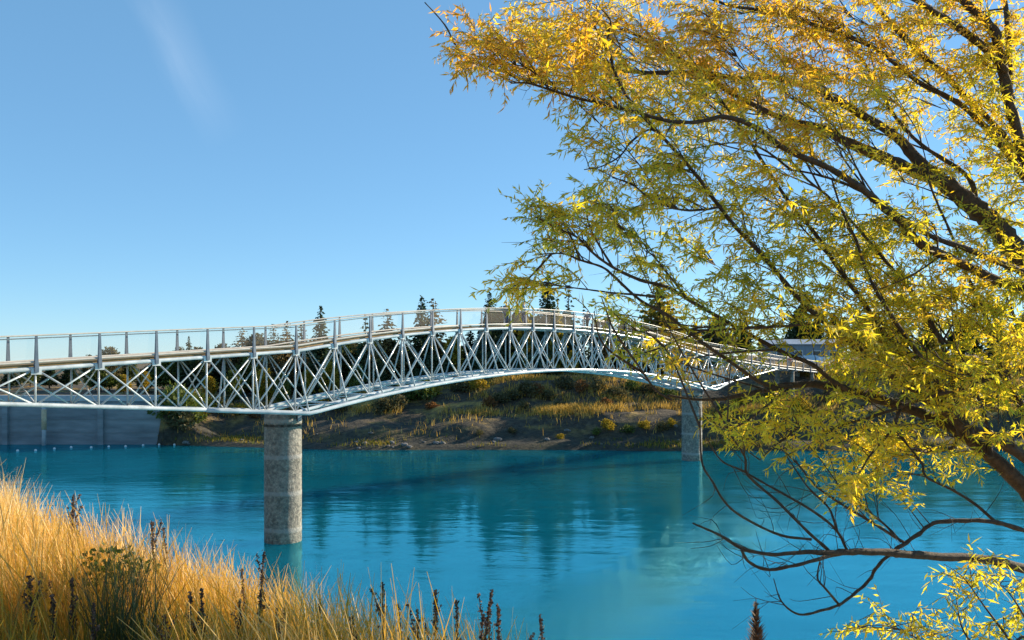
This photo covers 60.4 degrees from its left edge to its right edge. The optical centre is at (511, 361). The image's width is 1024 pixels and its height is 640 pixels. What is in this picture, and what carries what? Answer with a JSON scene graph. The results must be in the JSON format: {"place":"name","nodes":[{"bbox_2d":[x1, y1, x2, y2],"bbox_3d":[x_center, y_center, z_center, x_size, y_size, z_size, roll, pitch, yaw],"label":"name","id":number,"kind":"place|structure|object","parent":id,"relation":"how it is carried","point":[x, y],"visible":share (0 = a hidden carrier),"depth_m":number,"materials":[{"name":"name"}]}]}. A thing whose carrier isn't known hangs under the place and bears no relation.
{"place":"outdoors","nodes":[
{"label":"outdoors","id":0,"kind":"place"},
{"bbox_2d":[0,579,234,639],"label":"bank","id":1,"kind":"structure","parent":0,"point":[96,624],"depth_m":5.66,"materials":[{"name":"soil"}]},
{"bbox_2d":[21,575,41,639],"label":"dock stalk","id":2,"kind":"object","parent":1,"relation":"on","point":[30,586],"visible":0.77,"depth_m":4.70,"materials":[{"name":"plant"}]},
{"bbox_2d":[49,594,56,639],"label":"dock stalk","id":3,"kind":"object","parent":1,"relation":"on","point":[52,603],"visible":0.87,"depth_m":4.70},
{"bbox_2d":[69,578,77,639],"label":"dock stalk","id":4,"kind":"object","parent":1,"relation":"on","point":[72,607],"visible":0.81,"depth_m":4.80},
{"bbox_2d":[66,493,82,543],"bbox_3d":[-3.276,1.338,6.609,0.120,0.700,0.093,0,0,-17],"label":"dock stalk","id":5,"kind":"object","parent":1,"relation":"on","point":[72,513],"visible":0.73,"depth_m":6.60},
{"bbox_2d":[88,603,99,639],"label":"dock stalk","id":6,"kind":"object","parent":1,"relation":"on","point":[93,635],"visible":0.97,"depth_m":4.50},
{"bbox_2d":[30,527,205,639],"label":"rush clump","id":7,"kind":"object","parent":1,"relation":"on","point":[114,626],"visible":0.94,"depth_m":4.73,"materials":[{"name":"plant"}]},
{"bbox_2d":[74,543,161,611],"bbox_3d":[-2.508,1.411,5.596,0.517,0.537,0.357,0,0,-14],"label":"leafy weed","id":8,"kind":"object","parent":1,"relation":"on","point":[103,551],"visible":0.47,"depth_m":5.59,"materials":[{"name":"green plant"}]},
{"bbox_2d":[150,519,162,596],"bbox_3d":[-2.510,1.429,6.198,0.092,0.637,0.059,0,0,13],"label":"dock stalk","id":9,"kind":"object","parent":1,"relation":"on","point":[152,536],"visible":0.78,"depth_m":6.20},
{"bbox_2d":[156,614,176,639],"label":"dock stalk","id":10,"kind":"object","parent":1,"relation":"on","point":[165,623],"visible":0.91,"depth_m":4.40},
{"bbox_2d":[185,591,204,639],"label":"dock stalk","id":11,"kind":"object","parent":1,"relation":"on","point":[190,600],"visible":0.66,"depth_m":4.69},
{"bbox_2d":[199,588,209,638],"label":"dock stalk","id":12,"kind":"object","parent":1,"relation":"on","point":[202,603],"visible":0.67,"depth_m":4.79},
{"bbox_2d":[231,599,244,639],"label":"dock stalk","id":13,"kind":"object","parent":1,"relation":"on","point":[239,619],"visible":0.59,"depth_m":4.89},
{"bbox_2d":[255,550,272,639],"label":"dock stalk","id":14,"kind":"object","parent":1,"relation":"on","point":[262,577],"visible":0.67,"depth_m":5.59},
{"bbox_2d":[0,459,544,639],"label":"grass","id":15,"kind":"structure","parent":1,"relation":"on","point":[22,535],"depth_m":5.32,"materials":[{"name":"plant"}]},
{"bbox_2d":[369,582,387,639],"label":"dock stalk","id":16,"kind":"object","parent":1,"relation":"on","point":[378,610],"visible":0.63,"depth_m":4.99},
{"bbox_2d":[406,604,420,639],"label":"dock stalk","id":17,"kind":"object","parent":1,"relation":"on","point":[413,620],"visible":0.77,"depth_m":4.69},
{"bbox_2d":[422,589,446,639],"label":"dock stalk","id":18,"kind":"object","parent":1,"relation":"on","point":[435,592],"visible":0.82,"depth_m":4.69,"materials":[{"name":"plant"}]},
{"bbox_2d":[453,600,461,639],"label":"dock stalk","id":19,"kind":"object","parent":1,"relation":"on","point":[456,613],"visible":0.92,"depth_m":4.70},
{"bbox_2d":[477,589,496,639],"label":"dock stalk","id":20,"kind":"object","parent":1,"relation":"on","point":[487,622],"visible":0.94,"depth_m":4.59,"materials":[{"name":"plant"}]},
{"bbox_2d":[487,603,501,639],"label":"dock stalk","id":21,"kind":"object","parent":1,"relation":"on","point":[498,622],"visible":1,"depth_m":4.49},
{"bbox_2d":[424,0,1023,627],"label":"willow tree","id":22,"kind":"object","parent":1,"relation":"on","point":[876,326],"visible":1,"depth_m":7.23,"materials":[{"name":"yellow plant"}]},
{"bbox_2d":[819,534,1023,639],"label":"young willow","id":23,"kind":"object","parent":1,"relation":"on","point":[930,634],"visible":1,"depth_m":5.58,"materials":[{"name":"yellow plant"}]},
{"bbox_2d":[0,444,1023,639],"bbox_3d":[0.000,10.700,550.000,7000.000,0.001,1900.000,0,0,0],"label":"lake water","id":24,"kind":"structure","parent":0,"point":[573,544],"depth_m":55.75,"materials":[{"name":"liquid"}]},
{"bbox_2d":[41,407,46,444],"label":"gauge post","id":25,"kind":"object","parent":24,"relation":"in","point":[43,419],"visible":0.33,"depth_m":112.37,"materials":[{"name":"metal"}]},
{"bbox_2d":[0,308,825,544],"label":"footbridge","id":26,"kind":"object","parent":24,"relation":"in","point":[282,476],"visible":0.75,"depth_m":53.48,"materials":[{"name":"paint"}]},
{"bbox_2d":[0,354,1023,450],"bbox_3d":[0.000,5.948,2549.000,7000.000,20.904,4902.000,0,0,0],"label":"bank","id":27,"kind":"structure","parent":0,"point":[534,435],"depth_m":113.10,"materials":[{"name":"soil"}]},
{"bbox_2d":[0,372,23,388],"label":"pine tree","id":28,"kind":"object","parent":27,"relation":"on","point":[4,379],"visible":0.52,"depth_m":149.43,"materials":[{"name":"green plant"}]},
{"bbox_2d":[36,370,61,388],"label":"tree","id":29,"kind":"object","parent":27,"relation":"on","point":[49,382],"visible":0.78,"depth_m":149.38,"materials":[{"name":"green plant"}]},
{"bbox_2d":[59,369,81,387],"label":"tree","id":30,"kind":"object","parent":27,"relation":"on","point":[65,379],"visible":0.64,"depth_m":151.31,"materials":[{"name":"green plant"}]},
{"bbox_2d":[0,395,166,444],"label":"dam","id":31,"kind":"structure","parent":27,"relation":"on","point":[20,425],"depth_m":113.60,"materials":[{"name":"concrete"}]},
{"bbox_2d":[83,367,117,391],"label":"broadleaf tree","id":32,"kind":"object","parent":27,"relation":"on","point":[109,381],"visible":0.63,"depth_m":141.38,"materials":[{"name":"green plant"}]},
{"bbox_2d":[96,346,124,390],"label":"broadleaf tree","id":33,"kind":"object","parent":27,"relation":"on","point":[110,350],"visible":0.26,"depth_m":145.69,"materials":[{"name":"green plant"}]},
{"bbox_2d":[115,374,131,394],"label":"broadleaf tree","id":34,"kind":"object","parent":27,"relation":"on","point":[123,379],"visible":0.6,"depth_m":131.64,"materials":[{"name":"yellow plant"}]},
{"bbox_2d":[121,353,138,382],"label":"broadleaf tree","id":35,"kind":"object","parent":27,"relation":"on","point":[131,375],"visible":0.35,"depth_m":149.59,"materials":[{"name":"green plant"}]},
{"bbox_2d":[149,361,185,388],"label":"tree","id":36,"kind":"object","parent":27,"relation":"on","point":[165,376],"visible":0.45,"depth_m":140.01,"materials":[{"name":"green plant"}]},
{"bbox_2d":[147,386,203,418],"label":"shrub","id":37,"kind":"object","parent":27,"relation":"on","point":[166,402],"visible":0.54,"depth_m":113.08,"materials":[{"name":"green plant"}]},
{"bbox_2d":[161,411,201,430],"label":"shrub","id":38,"kind":"object","parent":27,"relation":"on","point":[175,421],"visible":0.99,"depth_m":112.51,"materials":[{"name":"green plant"}]},
{"bbox_2d":[171,360,191,388],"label":"tree","id":39,"kind":"object","parent":27,"relation":"on","point":[183,375],"visible":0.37,"depth_m":139.39,"materials":[{"name":"green plant"}]},
{"bbox_2d":[156,380,208,406],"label":"shrub","id":40,"kind":"object","parent":27,"relation":"on","point":[182,389],"visible":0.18,"depth_m":115.71,"materials":[{"name":"green plant"}]},
{"bbox_2d":[172,405,207,424],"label":"shrub","id":41,"kind":"object","parent":27,"relation":"on","point":[197,416],"visible":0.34,"depth_m":114.97,"materials":[{"name":"green plant"}]},
{"bbox_2d":[181,360,213,389],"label":"tree","id":42,"kind":"object","parent":27,"relation":"on","point":[201,374],"visible":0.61,"depth_m":138.28,"materials":[{"name":"green plant"}]},
{"bbox_2d":[201,376,218,396],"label":"broadleaf tree","id":43,"kind":"object","parent":27,"relation":"on","point":[212,387],"visible":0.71,"depth_m":129.59,"materials":[{"name":"yellow plant"}]},
{"bbox_2d":[209,358,229,390],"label":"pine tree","id":44,"kind":"object","parent":27,"relation":"on","point":[216,376],"visible":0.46,"depth_m":142.03,"materials":[{"name":"green plant"}]},
{"bbox_2d":[208,343,234,388],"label":"broadleaf tree","id":45,"kind":"object","parent":27,"relation":"on","point":[227,366],"visible":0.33,"depth_m":142.99,"materials":[{"name":"green plant"}]},
{"bbox_2d":[222,369,244,405],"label":"broadleaf tree","id":46,"kind":"object","parent":27,"relation":"on","point":[228,390],"visible":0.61,"depth_m":131.27,"materials":[{"name":"green plant"}]},
{"bbox_2d":[225,328,251,393],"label":"larch tree","id":47,"kind":"object","parent":27,"relation":"on","point":[241,338],"visible":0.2,"depth_m":145.49,"materials":[{"name":"green plant"}]},
{"bbox_2d":[233,355,265,394],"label":"tree","id":48,"kind":"object","parent":27,"relation":"on","point":[248,370],"visible":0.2,"depth_m":142.56,"materials":[{"name":"green plant"}]},
{"bbox_2d":[237,333,276,364],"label":"broadleaf tree","id":49,"kind":"object","parent":27,"relation":"on","point":[259,340],"visible":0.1,"depth_m":147.05,"materials":[{"name":"green plant"}]},
{"bbox_2d":[251,367,274,404],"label":"broadleaf tree","id":50,"kind":"object","parent":27,"relation":"on","point":[262,390],"visible":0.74,"depth_m":129.47,"materials":[{"name":"green plant"}]},
{"bbox_2d":[255,324,292,392],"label":"larch tree","id":51,"kind":"object","parent":27,"relation":"on","point":[278,362],"visible":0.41,"depth_m":139.71,"materials":[{"name":"green plant"}]},
{"bbox_2d":[271,373,291,402],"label":"broadleaf tree","id":52,"kind":"object","parent":27,"relation":"on","point":[279,397],"visible":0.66,"depth_m":127.41,"materials":[{"name":"green plant"}]},
{"bbox_2d":[276,321,300,389],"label":"larch tree","id":53,"kind":"object","parent":27,"relation":"on","point":[287,339],"visible":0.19,"depth_m":145.70,"materials":[{"name":"green plant"}]},
{"bbox_2d":[283,325,313,394],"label":"larch tree","id":54,"kind":"object","parent":27,"relation":"on","point":[292,372],"visible":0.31,"depth_m":141.21,"materials":[{"name":"green plant"}]},
{"bbox_2d":[301,370,314,394],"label":"broadleaf tree","id":55,"kind":"object","parent":27,"relation":"on","point":[309,378],"visible":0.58,"depth_m":130.54,"materials":[{"name":"green plant"}]},
{"bbox_2d":[296,305,344,396],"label":"spruce tree","id":56,"kind":"object","parent":27,"relation":"on","point":[320,355],"visible":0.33,"depth_m":139.32,"materials":[{"name":"green plant"}]},
{"bbox_2d":[318,361,341,392],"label":"tree","id":57,"kind":"object","parent":27,"relation":"on","point":[328,369],"visible":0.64,"depth_m":131.51,"materials":[{"name":"green plant"}]},
{"bbox_2d":[335,344,358,386],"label":"tree","id":58,"kind":"object","parent":27,"relation":"on","point":[343,367],"visible":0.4,"depth_m":144.70,"materials":[{"name":"green plant"}]},
{"bbox_2d":[331,342,363,385],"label":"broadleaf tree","id":59,"kind":"object","parent":27,"relation":"on","point":[352,348],"visible":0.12,"depth_m":144.85,"materials":[{"name":"green plant"}]},
{"bbox_2d":[347,365,367,392],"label":"tree","id":60,"kind":"object","parent":27,"relation":"on","point":[353,381],"visible":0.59,"depth_m":129.35,"materials":[{"name":"green plant"}]},
{"bbox_2d":[351,318,375,392],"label":"spruce tree","id":61,"kind":"object","parent":27,"relation":"on","point":[359,347],"visible":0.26,"depth_m":137.76,"materials":[{"name":"green plant"}]},
{"bbox_2d":[366,359,388,390],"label":"tree","id":62,"kind":"object","parent":27,"relation":"on","point":[383,376],"visible":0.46,"depth_m":131.44,"materials":[{"name":"green plant"}]},
{"bbox_2d":[370,396,395,413],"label":"shrub","id":63,"kind":"object","parent":27,"relation":"on","point":[382,401],"visible":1,"depth_m":118.71,"materials":[{"name":"green plant"}]},
{"bbox_2d":[360,309,410,390],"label":"larch tree","id":64,"kind":"object","parent":27,"relation":"on","point":[385,343],"visible":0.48,"depth_m":137.28,"materials":[{"name":"green plant"}]},
{"bbox_2d":[382,340,410,380],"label":"conifer tree","id":65,"kind":"object","parent":27,"relation":"on","point":[393,345],"visible":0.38,"depth_m":137.49,"materials":[{"name":"green plant"}]},
{"bbox_2d":[390,394,408,410],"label":"shrub","id":66,"kind":"object","parent":27,"relation":"on","point":[399,400],"visible":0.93,"depth_m":120.35,"materials":[{"name":"green plant"}]},
{"bbox_2d":[387,376,420,403],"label":"shrub","id":67,"kind":"object","parent":27,"relation":"on","point":[407,395],"visible":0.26,"depth_m":123.83,"materials":[{"name":"green plant"}]},
{"bbox_2d":[405,295,443,385],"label":"spruce tree","id":68,"kind":"object","parent":27,"relation":"on","point":[418,342],"visible":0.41,"depth_m":138.35,"materials":[{"name":"green plant"}]},
{"bbox_2d":[410,380,438,399],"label":"shrub","id":69,"kind":"object","parent":27,"relation":"on","point":[422,394],"visible":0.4,"depth_m":123.92,"materials":[{"name":"green plant"}]},
{"bbox_2d":[412,298,460,358],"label":"larch tree","id":70,"kind":"object","parent":27,"relation":"on","point":[439,321],"visible":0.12,"depth_m":141.72,"materials":[{"name":"green plant"}]},
{"bbox_2d":[426,354,446,379],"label":"tree","id":71,"kind":"object","parent":27,"relation":"on","point":[435,361],"visible":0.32,"depth_m":131.49,"materials":[{"name":"green plant"}]},
{"bbox_2d":[441,335,463,376],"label":"tree","id":72,"kind":"object","parent":27,"relation":"on","point":[450,337],"visible":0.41,"depth_m":136.17,"materials":[{"name":"green plant"}]},
{"bbox_2d":[442,345,468,376],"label":"tree","id":73,"kind":"object","parent":27,"relation":"on","point":[450,367],"visible":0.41,"depth_m":135.88,"materials":[{"name":"green plant"}]},
{"bbox_2d":[446,380,474,391],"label":"shrub","id":74,"kind":"object","parent":27,"relation":"on","point":[464,384],"visible":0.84,"depth_m":126.39,"materials":[{"name":"green plant"}]},
{"bbox_2d":[464,331,475,380],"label":"spruce tree","id":75,"kind":"object","parent":27,"relation":"on","point":[470,336],"visible":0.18,"depth_m":145.76,"materials":[{"name":"green plant"}]},
{"bbox_2d":[468,379,489,389],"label":"shrub","id":76,"kind":"object","parent":27,"relation":"on","point":[479,383],"visible":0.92,"depth_m":126.08,"materials":[{"name":"yellow plant"}]},
{"bbox_2d":[472,350,492,379],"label":"tree","id":77,"kind":"object","parent":27,"relation":"on","point":[479,358],"visible":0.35,"depth_m":130.49,"materials":[{"name":"green plant"}]},
{"bbox_2d":[468,291,511,378],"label":"spruce tree","id":78,"kind":"object","parent":27,"relation":"on","point":[495,335],"visible":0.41,"depth_m":139.39,"materials":[{"name":"green plant"}]},
{"bbox_2d":[481,395,499,406],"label":"shrub","id":79,"kind":"object","parent":27,"relation":"on","point":[489,400],"visible":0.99,"depth_m":119.77,"materials":[{"name":"green plant"}]},
{"bbox_2d":[491,391,511,402],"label":"shrub","id":80,"kind":"object","parent":27,"relation":"on","point":[502,396],"visible":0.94,"depth_m":120.77,"materials":[{"name":"green plant"}]},
{"bbox_2d":[496,316,515,365],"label":"tree","id":81,"kind":"object","parent":27,"relation":"on","point":[499,319],"visible":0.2,"depth_m":144.47,"materials":[{"name":"green plant"}]},
{"bbox_2d":[511,347,529,374],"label":"pine tree","id":82,"kind":"object","parent":27,"relation":"on","point":[522,357],"visible":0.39,"depth_m":131.45,"materials":[{"name":"green plant"}]},
{"bbox_2d":[510,297,533,374],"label":"conifer tree","id":83,"kind":"object","parent":27,"relation":"on","point":[520,333],"visible":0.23,"depth_m":141.68,"materials":[{"name":"green plant"}]},
{"bbox_2d":[514,379,541,396],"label":"shrub","id":84,"kind":"object","parent":27,"relation":"on","point":[523,387],"visible":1,"depth_m":122.14,"materials":[{"name":"green plant"}]},
{"bbox_2d":[523,276,573,376],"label":"spruce tree","id":85,"kind":"object","parent":27,"relation":"on","point":[548,305],"visible":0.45,"depth_m":139.09,"materials":[{"name":"green plant"}]},
{"bbox_2d":[544,300,567,374],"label":"conifer tree","id":86,"kind":"object","parent":27,"relation":"on","point":[559,334],"visible":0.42,"depth_m":137.53,"materials":[{"name":"green plant"}]},
{"bbox_2d":[551,373,575,389],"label":"shrub","id":87,"kind":"object","parent":27,"relation":"on","point":[567,382],"visible":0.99,"depth_m":124.62,"materials":[{"name":"green plant"}]},
{"bbox_2d":[560,281,585,374],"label":"spruce tree","id":88,"kind":"object","parent":27,"relation":"on","point":[569,319],"visible":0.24,"depth_m":143.90,"materials":[{"name":"green plant"}]},
{"bbox_2d":[574,378,588,392],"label":"shrub","id":89,"kind":"object","parent":27,"relation":"on","point":[579,386],"visible":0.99,"depth_m":122.22,"materials":[{"name":"orange plant"}]},
{"bbox_2d":[576,306,588,373],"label":"spruce tree","id":90,"kind":"object","parent":27,"relation":"on","point":[586,353],"visible":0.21,"depth_m":145.87,"materials":[{"name":"green plant"}]},
{"bbox_2d":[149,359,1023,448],"bbox_3d":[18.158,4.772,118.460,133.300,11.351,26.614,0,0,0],"label":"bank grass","id":91,"kind":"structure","parent":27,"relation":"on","point":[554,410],"depth_m":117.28,"materials":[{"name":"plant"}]},
{"bbox_2d":[585,351,602,368],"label":"pine tree","id":92,"kind":"object","parent":27,"relation":"on","point":[595,365],"visible":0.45,"depth_m":132.46,"materials":[{"name":"green plant"}]},
{"bbox_2d":[580,318,615,365],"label":"broadleaf tree","id":93,"kind":"object","parent":27,"relation":"on","point":[604,351],"visible":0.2,"depth_m":140.49,"materials":[{"name":"green plant"}]},
{"bbox_2d":[590,375,606,390],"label":"shrub","id":94,"kind":"object","parent":27,"relation":"on","point":[600,384],"visible":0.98,"depth_m":122.03,"materials":[{"name":"green plant"}]},
{"bbox_2d":[599,418,616,429],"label":"shrub","id":95,"kind":"object","parent":27,"relation":"on","point":[607,423],"visible":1,"depth_m":110.29,"materials":[{"name":"yellow plant"}]},
{"bbox_2d":[602,386,631,396],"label":"shrub","id":96,"kind":"object","parent":27,"relation":"on","point":[612,390],"visible":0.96,"depth_m":119.78,"materials":[{"name":"green plant"}]},
{"bbox_2d":[621,380,641,390],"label":"shrub","id":97,"kind":"object","parent":27,"relation":"on","point":[630,384],"visible":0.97,"depth_m":122.05,"materials":[{"name":"green plant"}]},
{"bbox_2d":[639,383,662,393],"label":"shrub","id":98,"kind":"object","parent":27,"relation":"on","point":[645,389],"visible":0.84,"depth_m":121.61,"materials":[{"name":"green plant"}]},
{"bbox_2d":[622,272,702,374],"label":"conifer tree","id":99,"kind":"object","parent":27,"relation":"on","point":[653,312],"visible":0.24,"depth_m":134.85,"materials":[{"name":"green plant"}]},
{"bbox_2d":[686,318,710,370],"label":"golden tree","id":100,"kind":"object","parent":27,"relation":"on","point":[702,361],"visible":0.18,"depth_m":139.38,"materials":[{"name":"green plant"}]},
{"bbox_2d":[701,319,738,355],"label":"broadleaf tree","id":101,"kind":"object","parent":27,"relation":"on","point":[716,339],"visible":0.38,"depth_m":148.75,"materials":[{"name":"green plant"}]},
{"bbox_2d":[730,325,752,353],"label":"tree","id":102,"kind":"object","parent":27,"relation":"on","point":[744,341],"visible":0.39,"depth_m":156.82,"materials":[{"name":"green plant"}]},
{"bbox_2d":[782,305,814,338],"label":"pine tree","id":103,"kind":"object","parent":27,"relation":"on","point":[792,333],"visible":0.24,"depth_m":167.05,"materials":[{"name":"green plant"}]},
{"bbox_2d":[757,339,843,359],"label":"shed","id":104,"kind":"structure","parent":27,"relation":"on","point":[806,348],"depth_m":153.20,"materials":[{"name":"grey metal"}]},
{"bbox_2d":[789,395,811,412],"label":"shrub","id":105,"kind":"object","parent":27,"relation":"on","point":[804,405],"visible":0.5,"depth_m":113.04,"materials":[{"name":"yellow plant"}]},
{"bbox_2d":[947,320,983,354],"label":"tree","id":106,"kind":"object","parent":27,"relation":"on","point":[951,338],"visible":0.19,"depth_m":156.41,"materials":[{"name":"green plant"}]},
{"bbox_2d":[0,0,1023,360],"label":"sky","id":107,"kind":"structure","parent":0,"point":[165,164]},
{"bbox_2d":[746,602,766,639],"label":"flower spike","id":108,"kind":"object","parent":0,"point":[756,632],"visible":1,"depth_m":4.29,"materials":[{"name":"plant"}]},
{"bbox_2d":[912,323,948,360],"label":"tree","id":109,"kind":"object","parent":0,"point":[933,342],"visible":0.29,"depth_m":149.13,"materials":[{"name":"yellow plant"}]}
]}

